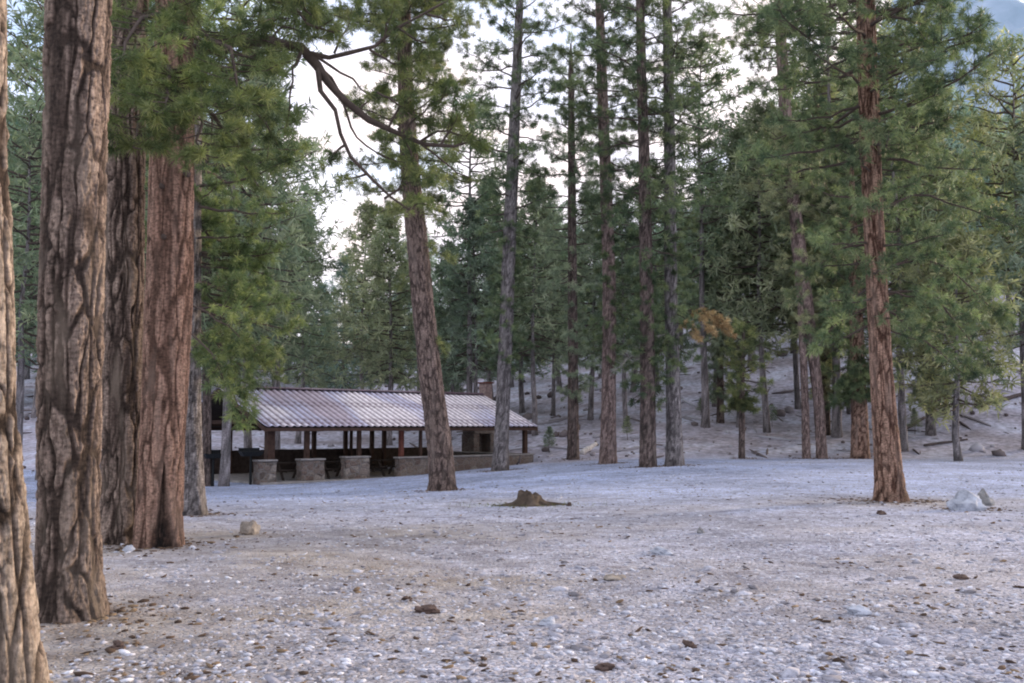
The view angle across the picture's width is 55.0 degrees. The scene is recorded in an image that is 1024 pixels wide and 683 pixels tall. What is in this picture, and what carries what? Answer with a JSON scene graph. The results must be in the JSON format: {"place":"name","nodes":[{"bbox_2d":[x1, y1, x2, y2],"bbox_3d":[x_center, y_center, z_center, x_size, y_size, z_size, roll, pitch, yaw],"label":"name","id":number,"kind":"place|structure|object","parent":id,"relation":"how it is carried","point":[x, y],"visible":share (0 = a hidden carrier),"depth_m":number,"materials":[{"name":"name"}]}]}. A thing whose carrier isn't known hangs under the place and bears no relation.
{"place":"outdoors","nodes":[
{"label":"outdoors","id":0,"kind":"place"},
{"bbox_2d":[7,0,1023,343],"label":"sky","id":1,"kind":"structure","parent":0,"point":[325,118],"materials":[{"name":"white"}]},
{"bbox_2d":[16,209,1023,682],"bbox_3d":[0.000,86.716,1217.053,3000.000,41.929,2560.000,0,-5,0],"label":"ground","id":2,"kind":"structure","parent":0,"point":[710,459],"depth_m":12.42,"materials":[{"name":"gravel"}]},
{"bbox_2d":[9,148,34,339],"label":"conifer","id":3,"kind":"object","parent":2,"relation":"on","point":[19,240],"visible":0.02,"depth_m":88.11,"materials":[{"name":"green plant"}]},
{"bbox_2d":[6,109,38,371],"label":"conifer","id":4,"kind":"object","parent":2,"relation":"on","point":[35,361],"visible":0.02,"depth_m":93.08,"materials":[{"name":"green plant"}]},
{"bbox_2d":[0,0,49,682],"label":"pine tree","id":5,"kind":"object","parent":2,"relation":"on","point":[23,658],"visible":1,"depth_m":5.21,"materials":[{"name":"beige plant"}]},
{"bbox_2d":[12,164,37,398],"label":"conifer","id":6,"kind":"object","parent":2,"relation":"on","point":[20,281],"visible":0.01,"depth_m":88.35,"materials":[{"name":"green plant"}]},
{"bbox_2d":[6,76,44,449],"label":"conifer","id":7,"kind":"object","parent":2,"relation":"on","point":[23,315],"visible":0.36,"depth_m":33.95,"materials":[{"name":"green plant"}]},
{"bbox_2d":[9,111,41,417],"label":"conifer","id":8,"kind":"object","parent":2,"relation":"on","point":[33,412],"visible":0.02,"depth_m":79.45,"materials":[{"name":"green plant"}]},
{"bbox_2d":[24,223,38,379],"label":"conifer","id":9,"kind":"object","parent":2,"relation":"on","point":[26,373],"visible":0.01,"depth_m":110.16,"materials":[{"name":"green plant"}]},
{"bbox_2d":[34,0,111,623],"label":"pine tree","id":10,"kind":"object","parent":2,"relation":"on","point":[70,346],"visible":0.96,"depth_m":8.36,"materials":[{"name":"brown plant"}]},
{"bbox_2d":[6,0,147,479],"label":"conifer","id":11,"kind":"object","parent":2,"relation":"on","point":[14,74],"visible":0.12,"depth_m":43.74,"materials":[{"name":"green plant"}]},
{"bbox_2d":[7,0,154,466],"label":"conifer","id":12,"kind":"object","parent":2,"relation":"on","point":[40,28],"visible":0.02,"depth_m":37.87,"materials":[{"name":"green plant"}]},
{"bbox_2d":[14,155,147,306],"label":"conifer","id":13,"kind":"object","parent":2,"relation":"on","point":[26,169],"depth_m":79.32,"materials":[{"name":"green plant"}]},
{"bbox_2d":[109,640,125,649],"bbox_3d":[-2.867,2.204,7.146,0.158,0.054,0.108,-4,-6,37],"label":"bark chunk","id":14,"kind":"object","parent":2,"relation":"on","point":[117,644],"visible":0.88,"depth_m":7.12,"materials":[{"name":"wood"}]},
{"bbox_2d":[99,0,269,544],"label":"pine tree","id":15,"kind":"object","parent":2,"relation":"on","point":[123,312],"visible":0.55,"depth_m":13.89,"materials":[{"name":"brown plant"}]},
{"bbox_2d":[203,450,220,485],"bbox_3d":[-12.077,5.112,39.721,0.756,1.456,0.570,3,-6,-29],"label":"barbecue grill","id":16,"kind":"object","parent":2,"relation":"on","point":[214,454],"visible":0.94,"depth_m":39.63,"materials":[{"name":"black metal"}]},
{"bbox_2d":[144,0,314,515],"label":"pine tree","id":17,"kind":"object","parent":2,"relation":"on","point":[238,290],"visible":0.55,"depth_m":18.85,"materials":[{"name":"green plant"}]},
{"bbox_2d":[144,0,331,486],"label":"conifer","id":18,"kind":"object","parent":2,"relation":"on","point":[224,471],"visible":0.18,"depth_m":40.49,"materials":[{"name":"green plant"}]},
{"bbox_2d":[201,120,284,485],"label":"pine tree","id":19,"kind":"object","parent":2,"relation":"on","point":[206,430],"visible":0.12,"depth_m":39.87,"materials":[{"name":"green plant"}]},
{"bbox_2d":[240,520,260,534],"bbox_3d":[-3.936,2.804,14.796,0.275,0.236,0.352,-5,-7,44],"label":"rock","id":20,"kind":"object","parent":2,"relation":"on","point":[252,527],"visible":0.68,"depth_m":14.72,"materials":[{"name":"stone"}]},
{"bbox_2d":[238,448,263,484],"bbox_3d":[-10.873,5.194,40.918,0.924,1.516,0.690,3,-6,-29],"label":"barbecue grill","id":21,"kind":"object","parent":2,"relation":"on","point":[250,452],"visible":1,"depth_m":40.86,"materials":[{"name":"black metal"}]},
{"bbox_2d":[201,47,331,447],"bbox_3d":[-13.664,-4.789,52.241,8.088,24.458,9.463,3,-6,-34],"label":"conifer","id":22,"kind":"object","parent":2,"relation":"on","point":[248,436],"visible":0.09,"depth_m":52.76,"materials":[{"name":"green plant"}]},
{"bbox_2d":[239,282,317,386],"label":"conifer","id":23,"kind":"object","parent":2,"relation":"on","point":[273,384],"visible":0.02,"depth_m":79.26,"materials":[{"name":"green plant"}]},
{"bbox_2d":[224,103,347,449],"bbox_3d":[-13.784,-3.320,58.488,7.587,22.012,8.082,0,-5,5],"label":"conifer","id":24,"kind":"object","parent":2,"relation":"on","point":[313,336],"visible":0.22,"depth_m":58.25,"materials":[{"name":"green plant"}]},
{"bbox_2d":[107,0,496,548],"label":"pine tree","id":25,"kind":"object","parent":2,"relation":"on","point":[171,100],"visible":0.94,"depth_m":13.34,"materials":[{"name":"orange plant"}]},
{"bbox_2d":[252,209,356,443],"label":"conifer","id":26,"kind":"object","parent":2,"relation":"on","point":[303,377],"visible":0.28,"depth_m":65.91,"materials":[{"name":"green plant"}]},
{"bbox_2d":[296,278,340,387],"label":"conifer","id":27,"kind":"object","parent":2,"relation":"on","point":[327,285],"visible":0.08,"depth_m":92.33,"materials":[{"name":"green plant"}]},
{"bbox_2d":[316,306,355,388],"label":"conifer","id":28,"kind":"object","parent":2,"relation":"on","point":[337,359],"visible":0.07,"depth_m":90.19,"materials":[{"name":"green plant"}]},
{"bbox_2d":[312,249,375,389],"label":"conifer","id":29,"kind":"object","parent":2,"relation":"on","point":[338,274],"visible":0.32,"depth_m":84.01,"materials":[{"name":"green plant"}]},
{"bbox_2d":[312,197,410,388],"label":"conifer","id":30,"kind":"object","parent":2,"relation":"on","point":[367,220],"visible":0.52,"depth_m":74.13,"materials":[{"name":"green plant"}]},
{"bbox_2d":[341,300,395,387],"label":"conifer","id":31,"kind":"object","parent":2,"relation":"on","point":[376,312],"visible":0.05,"depth_m":86.77,"materials":[{"name":"green plant"}]},
{"bbox_2d":[201,382,537,484],"bbox_3d":[-6.705,4.357,50.092,18.115,5.217,9.150,4,-7,-42],"label":"picnic shelter","id":32,"kind":"object","parent":2,"relation":"on","point":[471,416],"visible":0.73,"depth_m":46.95,"materials":[{"name":"paint"}]},
{"bbox_2d":[276,462,295,480],"bbox_3d":[-9.847,5.695,43.321,1.680,0.750,2.000,-4,-7,42],"label":"picnic table","id":33,"kind":"object","parent":32,"relation":"on","point":[280,471],"visible":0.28,"depth_m":42.60,"materials":[{"name":"brown wood"}]},
{"bbox_2d":[324,460,340,478],"bbox_3d":[-8.164,5.826,44.830,1.680,0.750,2.000,-4,-7,42],"label":"picnic table","id":34,"kind":"object","parent":32,"relation":"on","point":[327,469],"visible":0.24,"depth_m":44.25,"materials":[{"name":"brown wood"}]},
{"bbox_2d":[369,459,394,475],"bbox_3d":[-5.996,6.017,47.044,1.680,0.750,2.000,-4,-7,42],"label":"picnic table","id":35,"kind":"object","parent":32,"relation":"on","point":[382,467],"visible":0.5,"depth_m":46.57,"materials":[{"name":"brown wood"}]},
{"bbox_2d":[340,207,419,445],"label":"conifer","id":36,"kind":"object","parent":2,"relation":"on","point":[387,228],"visible":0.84,"depth_m":65.61,"materials":[{"name":"green plant"}]},
{"bbox_2d":[359,304,416,389],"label":"conifer","id":37,"kind":"object","parent":2,"relation":"on","point":[386,381],"visible":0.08,"depth_m":82.47,"materials":[{"name":"green plant"}]},
{"bbox_2d":[325,0,496,490],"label":"pine tree","id":38,"kind":"object","parent":2,"relation":"on","point":[441,472],"visible":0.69,"depth_m":30.37,"materials":[{"name":"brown plant"}]},
{"bbox_2d":[381,226,447,390],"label":"conifer","id":39,"kind":"object","parent":2,"relation":"on","point":[409,309],"visible":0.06,"depth_m":79.73,"materials":[{"name":"green plant"}]},
{"bbox_2d":[414,604,439,613],"bbox_3d":[-0.740,2.310,8.485,0.202,0.063,0.247,3,-6,-30],"label":"bark chunk","id":40,"kind":"object","parent":2,"relation":"on","point":[429,608],"visible":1,"depth_m":8.44,"materials":[{"name":"wood"}]},
{"bbox_2d":[412,309,466,391],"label":"conifer","id":41,"kind":"object","parent":2,"relation":"on","point":[447,388],"visible":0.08,"depth_m":75.98,"materials":[{"name":"green plant"}]},
{"bbox_2d":[409,244,496,439],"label":"conifer","id":42,"kind":"object","parent":2,"relation":"on","point":[439,328],"visible":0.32,"depth_m":65.85,"materials":[{"name":"green plant"}]},
{"bbox_2d":[412,195,531,392],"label":"conifer","id":43,"kind":"object","parent":2,"relation":"on","point":[470,206],"visible":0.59,"depth_m":62.06,"materials":[{"name":"green plant"}]},
{"bbox_2d":[424,87,524,392],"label":"conifer","id":44,"kind":"object","parent":2,"relation":"on","point":[452,232],"visible":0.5,"depth_m":62.18,"materials":[{"name":"green plant"}]},
{"bbox_2d":[442,172,530,400],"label":"conifer","id":45,"kind":"object","parent":2,"relation":"on","point":[499,273],"visible":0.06,"depth_m":72.50,"materials":[{"name":"green plant"}]},
{"bbox_2d":[394,499,606,508],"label":"dry grass","id":46,"kind":"structure","parent":2,"relation":"on","point":[503,503],"depth_m":20.84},
{"bbox_2d":[464,270,549,380],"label":"conifer","id":47,"kind":"object","parent":2,"relation":"on","point":[536,369],"visible":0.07,"depth_m":76.71,"materials":[{"name":"green plant"}]},
{"bbox_2d":[460,225,562,412],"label":"conifer","id":48,"kind":"object","parent":2,"relation":"on","point":[521,399],"visible":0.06,"depth_m":74.05,"materials":[{"name":"green plant"}]},
{"bbox_2d":[478,212,551,387],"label":"conifer","id":49,"kind":"object","parent":2,"relation":"on","point":[512,384],"depth_m":91.27,"materials":[{"name":"green plant"}]},
{"bbox_2d":[450,0,584,470],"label":"pine tree","id":50,"kind":"object","parent":2,"relation":"on","point":[509,241],"visible":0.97,"depth_m":45.47,"materials":[{"name":"green plant"}]},
{"bbox_2d":[23,295,1021,472],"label":"forest debris","id":51,"kind":"object","parent":2,"relation":"on","point":[976,446],"visible":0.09,"depth_m":61.45,"materials":[{"name":"plant"}]},
{"bbox_2d":[30,456,1015,682],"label":"bark flakes","id":52,"kind":"object","parent":2,"relation":"on","point":[133,609],"visible":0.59,"depth_m":12.97,"materials":[{"name":"brown wood"}]},
{"bbox_2d":[26,460,1023,682],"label":"stone rubble","id":53,"kind":"object","parent":2,"relation":"on","point":[828,676],"visible":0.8,"depth_m":7.94,"materials":[{"name":"stone"}]},
{"bbox_2d":[496,490,572,506],"bbox_3d":[0.469,3.386,20.974,1.840,0.462,1.106,-2,-5,24],"label":"tree stump","id":54,"kind":"object","parent":2,"relation":"on","point":[526,498],"visible":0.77,"depth_m":20.86,"materials":[{"name":"brown wood"}]},
{"bbox_2d":[479,177,601,435],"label":"conifer","id":55,"kind":"object","parent":2,"relation":"on","point":[535,216],"visible":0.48,"depth_m":61.78,"materials":[{"name":"green plant"}]},
{"bbox_2d":[539,616,554,625],"bbox_3d":[0.286,2.260,7.941,0.138,0.070,0.138,0,-5,5],"label":"rock","id":56,"kind":"object","parent":2,"relation":"on","point":[549,621],"visible":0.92,"depth_m":7.91,"materials":[{"name":"stone"}]},
{"bbox_2d":[541,426,556,452],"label":"conifer","id":57,"kind":"object","parent":2,"relation":"on","point":[549,430],"visible":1,"depth_m":53.75,"materials":[{"name":"green plant"}]},
{"bbox_2d":[515,199,590,415],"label":"conifer","id":58,"kind":"object","parent":2,"relation":"on","point":[553,394],"visible":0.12,"depth_m":69.90,"materials":[{"name":"green plant"}]},
{"bbox_2d":[527,239,596,390],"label":"conifer","id":59,"kind":"object","parent":2,"relation":"on","point":[558,381],"visible":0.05,"depth_m":83.00,"materials":[{"name":"green plant"}]},
{"bbox_2d":[523,31,620,459],"bbox_3d":[3.061,-5.029,51.909,5.328,23.017,5.319,0,-5,0],"label":"pine tree","id":60,"kind":"object","parent":2,"relation":"on","point":[573,375],"visible":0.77,"depth_m":51.27,"materials":[{"name":"green plant"}]},
{"bbox_2d":[580,442,597,454],"bbox_3d":[4.120,5.759,52.759,0.324,0.727,1.564,-4,-6,36],"label":"fallen log","id":61,"kind":"object","parent":2,"relation":"on","point":[583,451],"visible":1,"depth_m":52.52,"materials":[{"name":"wood"}]},
{"bbox_2d":[555,187,638,419],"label":"conifer","id":62,"kind":"object","parent":2,"relation":"on","point":[590,415],"visible":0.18,"depth_m":66.21,"materials":[{"name":"green plant"}]},
{"bbox_2d":[594,662,614,671],"bbox_3d":[0.597,2.148,6.503,0.106,0.052,0.143,4,-7,-42],"label":"bark chunk","id":63,"kind":"object","parent":2,"relation":"on","point":[604,667],"visible":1,"depth_m":6.47,"materials":[{"name":"wood"}]},
{"bbox_2d":[548,0,663,463],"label":"pine tree","id":64,"kind":"object","parent":2,"relation":"on","point":[606,237],"visible":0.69,"depth_m":45.69,"materials":[{"name":"green plant"}]},
{"bbox_2d":[603,573,625,580],"bbox_3d":[1.087,2.484,10.382,0.253,0.071,0.221,1,-5,-6],"label":"rock","id":65,"kind":"object","parent":2,"relation":"on","point":[612,577],"visible":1,"depth_m":10.34,"materials":[{"name":"stone"}]},
{"bbox_2d":[577,200,664,426],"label":"conifer","id":66,"kind":"object","parent":2,"relation":"on","point":[621,343],"visible":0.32,"depth_m":62.21,"materials":[{"name":"green plant"}]},
{"bbox_2d":[619,415,632,439],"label":"conifer","id":67,"kind":"object","parent":2,"relation":"on","point":[627,423],"visible":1,"depth_m":56.75,"materials":[{"name":"green plant"}]},
{"bbox_2d":[570,0,706,466],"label":"pine tree","id":68,"kind":"object","parent":2,"relation":"on","point":[645,282],"visible":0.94,"depth_m":40.61,"materials":[{"name":"green plant"}]},
{"bbox_2d":[595,244,683,391],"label":"conifer","id":69,"kind":"object","parent":2,"relation":"on","point":[634,371],"visible":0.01,"depth_m":75.69,"materials":[{"name":"green plant"}]},
{"bbox_2d":[615,165,695,391],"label":"conifer","id":70,"kind":"object","parent":2,"relation":"on","point":[653,246],"visible":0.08,"depth_m":74.12,"materials":[{"name":"green plant"}]},
{"bbox_2d":[650,546,672,554],"bbox_3d":[1.900,2.661,12.534,0.298,0.108,0.260,-1,-5,6],"label":"rock","id":71,"kind":"object","parent":2,"relation":"on","point":[659,550],"visible":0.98,"depth_m":12.45,"materials":[{"name":"stone"}]},
{"bbox_2d":[607,0,737,465],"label":"pine tree","id":72,"kind":"object","parent":2,"relation":"on","point":[674,454],"visible":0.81,"depth_m":41.09,"materials":[{"name":"green plant"}]},
{"bbox_2d":[651,36,760,427],"bbox_3d":[11.784,-6.887,60.771,7.569,25.213,7.209,-2,-5,20],"label":"conifer","id":73,"kind":"object","parent":2,"relation":"on","point":[705,417],"visible":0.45,"depth_m":59.98,"materials":[{"name":"green plant"}]},
{"bbox_2d":[663,154,776,406],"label":"conifer","id":74,"kind":"object","parent":2,"relation":"on","point":[711,164],"visible":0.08,"depth_m":66.65,"materials":[{"name":"green plant"}]},
{"bbox_2d":[677,207,768,423],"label":"pine tree","id":75,"kind":"object","parent":2,"relation":"on","point":[719,374],"visible":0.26,"depth_m":61.36,"materials":[{"name":"green plant"}]},
{"bbox_2d":[681,117,791,427],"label":"conifer","id":76,"kind":"object","parent":2,"relation":"on","point":[738,133],"visible":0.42,"depth_m":60.29,"materials":[{"name":"green plant"}]},
{"bbox_2d":[690,168,783,367],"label":"conifer","id":77,"kind":"object","parent":2,"relation":"on","point":[749,357],"visible":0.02,"depth_m":76.26,"materials":[{"name":"green plant"}]},
{"bbox_2d":[716,316,774,458],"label":"pine tree","id":78,"kind":"object","parent":2,"relation":"on","point":[740,400],"visible":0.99,"depth_m":49.28,"materials":[{"name":"green plant"}]},
{"bbox_2d":[697,92,817,432],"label":"conifer","id":79,"kind":"object","parent":2,"relation":"on","point":[758,109],"visible":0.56,"depth_m":58.10,"materials":[{"name":"green plant"}]},
{"bbox_2d":[725,0,839,458],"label":"pine tree","id":80,"kind":"object","parent":2,"relation":"on","point":[815,380],"visible":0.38,"depth_m":49.98,"materials":[{"name":"brown plant"}]},
{"bbox_2d":[738,119,839,458],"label":"pine tree","id":81,"kind":"object","parent":2,"relation":"on","point":[798,316],"visible":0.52,"depth_m":49.54,"materials":[{"name":"green plant"}]},
{"bbox_2d":[742,92,844,408],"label":"conifer","id":82,"kind":"object","parent":2,"relation":"on","point":[797,399],"visible":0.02,"depth_m":63.93,"materials":[{"name":"green plant"}]},
{"bbox_2d":[753,0,884,437],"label":"conifer","id":83,"kind":"object","parent":2,"relation":"on","point":[836,430],"visible":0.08,"depth_m":56.28,"materials":[{"name":"green plant"}]},
{"bbox_2d":[782,211,864,435],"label":"pine tree","id":84,"kind":"object","parent":2,"relation":"on","point":[825,359],"visible":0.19,"depth_m":56.33,"materials":[{"name":"green plant"}]},
{"bbox_2d":[760,75,895,430],"bbox_3d":[18.666,-5.263,58.457,7.995,22.311,7.337,-5,-7,43],"label":"conifer","id":85,"kind":"object","parent":2,"relation":"on","point":[816,88],"visible":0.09,"depth_m":57.96,"materials":[{"name":"green plant"}]},
{"bbox_2d":[773,57,902,414],"bbox_3d":[20.963,-6.762,63.059,9.311,23.795,7.959,-3,-6,28],"label":"conifer","id":86,"kind":"object","parent":2,"relation":"on","point":[848,410],"visible":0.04,"depth_m":62.61,"materials":[{"name":"green plant"}]},
{"bbox_2d":[777,136,926,458],"bbox_3d":[17.034,-2.185,49.655,6.834,16.789,7.155,0,-5,0],"label":"pine tree","id":87,"kind":"object","parent":2,"relation":"on","point":[857,382],"visible":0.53,"depth_m":49.16,"materials":[{"name":"green plant"}]},
{"bbox_2d":[685,0,1023,501],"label":"pine tree","id":88,"kind":"object","parent":2,"relation":"on","point":[876,132],"visible":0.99,"depth_m":21.41,"materials":[{"name":"green plant"}]},
{"bbox_2d":[846,605,872,615],"bbox_3d":[2.964,2.299,8.416,0.185,0.085,0.174,0,-5,-5],"label":"rock","id":89,"kind":"object","parent":2,"relation":"on","point":[861,610],"visible":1,"depth_m":8.37,"materials":[{"name":"stone"}]},
{"bbox_2d":[814,0,990,451],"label":"conifer","id":90,"kind":"object","parent":2,"relation":"on","point":[898,225],"visible":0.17,"depth_m":51.91,"materials":[{"name":"green plant"}]},
{"bbox_2d":[907,409,922,433],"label":"conifer","id":91,"kind":"object","parent":2,"relation":"on","point":[914,419],"visible":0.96,"depth_m":55.82,"materials":[{"name":"green plant"}]},
{"bbox_2d":[863,68,1002,423],"bbox_3d":[24.974,-5.660,58.377,7.589,21.901,8.878,4,-6,-39],"label":"conifer","id":92,"kind":"object","parent":2,"relation":"on","point":[913,85],"visible":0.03,"depth_m":58.25,"materials":[{"name":"green plant"}]},
{"bbox_2d":[887,148,985,435],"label":"pine tree","id":93,"kind":"object","parent":2,"relation":"on","point":[930,429],"visible":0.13,"depth_m":55.31,"materials":[{"name":"green plant"}]},
{"bbox_2d":[923,438,967,446],"bbox_3d":[23.487,5.472,53.250,2.954,0.455,0.162,2,-5,-20],"label":"fallen log","id":94,"kind":"object","parent":2,"relation":"on","point":[935,443],"visible":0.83,"depth_m":53.05,"materials":[{"name":"wood"}]},
{"bbox_2d":[909,83,1003,319],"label":"conifer","id":95,"kind":"object","parent":2,"relation":"on","point":[951,144],"visible":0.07,"depth_m":74.41,"materials":[{"name":"green plant"}]},
{"bbox_2d":[890,229,1023,460],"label":"conifer","id":96,"kind":"object","parent":2,"relation":"on","point":[965,249],"visible":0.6,"depth_m":45.54,"materials":[{"name":"green plant"}]},
{"bbox_2d":[946,490,987,510],"bbox_3d":[8.684,3.051,18.807,0.688,0.427,0.575,2,-5,-17],"label":"boulder","id":97,"kind":"object","parent":2,"relation":"on","point":[963,500],"visible":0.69,"depth_m":18.66,"materials":[{"name":"stone"}]},
{"bbox_2d":[928,109,1023,332],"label":"conifer","id":98,"kind":"object","parent":2,"relation":"on","point":[980,147],"visible":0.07,"depth_m":76.07,"materials":[{"name":"green plant"}]},
{"bbox_2d":[934,25,1023,449],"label":"conifer","id":99,"kind":"object","parent":2,"relation":"on","point":[981,130],"visible":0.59,"depth_m":52.93,"materials":[{"name":"green plant"}]},
{"bbox_2d":[977,488,994,505],"bbox_3d":[9.604,3.174,20.016,0.428,0.378,0.358,-2,-5,18],"label":"boulder","id":100,"kind":"object","parent":2,"relation":"on","point":[986,499],"visible":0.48,"depth_m":19.88,"materials":[{"name":"stone"}]},
{"bbox_2d":[959,100,1023,360],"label":"conifer","id":101,"kind":"object","parent":2,"relation":"on","point":[1000,272],"visible":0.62,"depth_m":50.91,"materials":[{"name":"green plant"}]},
{"bbox_2d":[962,163,1022,338],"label":"conifer","id":102,"kind":"object","parent":2,"relation":"on","point":[998,190],"visible":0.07,"depth_m":74.91,"materials":[{"name":"green plant"}]},
{"bbox_2d":[988,126,1023,256],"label":"conifer","id":103,"kind":"object","parent":2,"relation":"on","point":[1009,156],"visible":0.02,"depth_m":82.23,"materials":[{"name":"green plant"}]},
{"bbox_2d":[997,97,1022,159],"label":"conifer","id":104,"kind":"object","parent":2,"relation":"on","point":[1017,110],"visible":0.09,"depth_m":120.11,"materials":[{"name":"green plant"}]},
{"bbox_2d":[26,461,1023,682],"bbox_3d":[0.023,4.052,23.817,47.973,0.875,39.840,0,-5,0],"label":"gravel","id":105,"kind":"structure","parent":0,"point":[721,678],"depth_m":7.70,"materials":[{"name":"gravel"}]},
{"bbox_2d":[844,0,1023,154],"bbox_3d":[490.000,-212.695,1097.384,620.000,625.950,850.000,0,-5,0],"label":"mountain","id":106,"kind":"structure","parent":0,"point":[1009,14],"depth_m":1062.22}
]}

